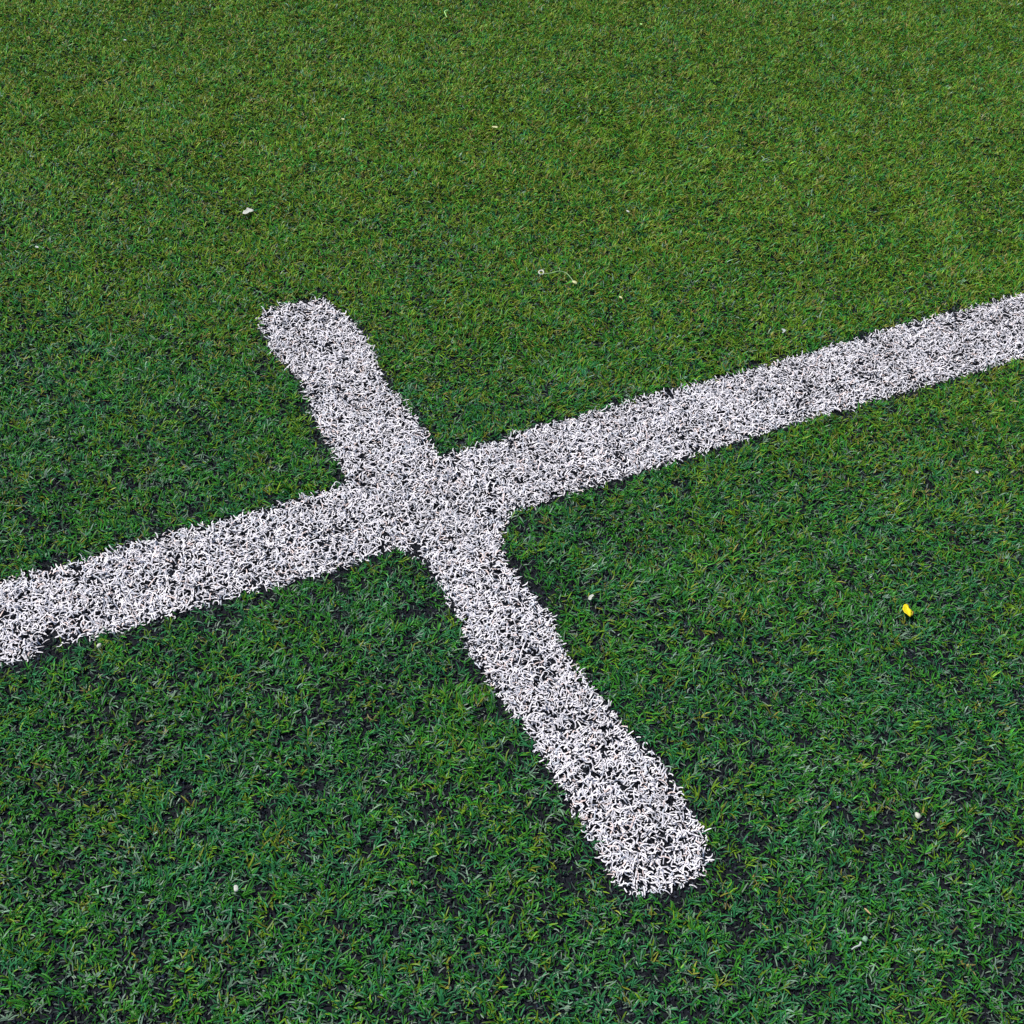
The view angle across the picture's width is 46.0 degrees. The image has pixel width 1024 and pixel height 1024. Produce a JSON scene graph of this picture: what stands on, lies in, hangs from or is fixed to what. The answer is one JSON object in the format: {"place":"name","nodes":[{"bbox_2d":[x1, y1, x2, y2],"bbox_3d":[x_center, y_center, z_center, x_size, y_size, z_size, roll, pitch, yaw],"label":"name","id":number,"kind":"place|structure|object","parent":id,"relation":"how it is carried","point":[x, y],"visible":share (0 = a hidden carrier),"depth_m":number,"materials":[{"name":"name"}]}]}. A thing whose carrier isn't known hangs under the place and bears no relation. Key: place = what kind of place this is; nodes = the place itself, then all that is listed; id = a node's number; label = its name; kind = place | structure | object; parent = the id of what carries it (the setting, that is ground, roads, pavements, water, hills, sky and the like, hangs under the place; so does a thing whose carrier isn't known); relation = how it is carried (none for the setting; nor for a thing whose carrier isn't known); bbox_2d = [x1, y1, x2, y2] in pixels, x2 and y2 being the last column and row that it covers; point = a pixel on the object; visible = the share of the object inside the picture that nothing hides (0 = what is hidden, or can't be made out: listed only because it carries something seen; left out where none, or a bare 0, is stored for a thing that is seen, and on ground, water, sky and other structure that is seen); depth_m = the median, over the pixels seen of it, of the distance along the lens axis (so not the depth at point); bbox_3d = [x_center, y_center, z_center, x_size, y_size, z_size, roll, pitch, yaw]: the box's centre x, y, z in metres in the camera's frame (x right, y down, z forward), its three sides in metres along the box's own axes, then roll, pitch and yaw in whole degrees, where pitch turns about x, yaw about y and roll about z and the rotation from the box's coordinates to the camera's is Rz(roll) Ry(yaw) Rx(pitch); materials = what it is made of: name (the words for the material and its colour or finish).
{"place":"outdoors","nodes":[
{"label":"outdoors","id":0,"kind":"place"},
{"bbox_2d":[0,0,1023,1023],"bbox_3d":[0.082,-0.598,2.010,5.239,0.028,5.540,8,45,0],"label":"artificial grass","id":1,"kind":"structure","parent":0,"point":[966,132],"depth_m":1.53,"materials":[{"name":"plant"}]},
{"bbox_2d":[234,885,238,891],"bbox_3d":[-0.241,0.329,1.053,0.004,0.003,0.006,-6,47,-14],"label":"seed","id":2,"kind":"object","parent":1,"relation":"on","point":[236,888],"visible":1,"depth_m":1.05,"materials":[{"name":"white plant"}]},
{"bbox_2d":[243,208,253,213],"bbox_3d":[-0.396,-0.450,1.801,0.012,0.003,0.018,38,52,27],"label":"petal","id":3,"kind":"object","parent":1,"relation":"on","point":[247,210],"visible":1,"depth_m":1.80,"materials":[{"name":"white plant"}]},
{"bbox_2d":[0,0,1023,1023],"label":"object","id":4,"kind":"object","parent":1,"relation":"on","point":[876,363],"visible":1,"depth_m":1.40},
{"bbox_2d":[0,294,1023,897],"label":"pitch marking","id":5,"kind":"object","parent":1,"relation":"on","point":[496,586],"visible":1,"depth_m":1.38,"materials":[{"name":"white paint"}]},
{"bbox_2d":[538,268,576,283],"bbox_3d":[0.069,-0.348,1.764,0.060,0.006,0.027,14,45,6],"label":"plant stem","id":6,"kind":"object","parent":1,"relation":"on","point":[573,282],"visible":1,"depth_m":1.76,"materials":[{"name":"green plant"}]},
{"bbox_2d":[903,604,913,616],"bbox_3d":[0.447,0.112,1.362,0.014,0.006,0.014,35,51,25],"label":"flower scrap","id":7,"kind":"object","parent":1,"relation":"on","point":[908,611],"visible":1,"depth_m":1.36,"materials":[{"name":"yellow plant"}]},
{"bbox_2d":[915,812,920,818],"bbox_3d":[0.395,0.295,1.175,0.006,0.004,0.007,1,45,-7],"label":"seed","id":8,"kind":"object","parent":1,"relation":"on","point":[917,815],"visible":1,"depth_m":1.17,"materials":[{"name":"white plant"}]}
]}

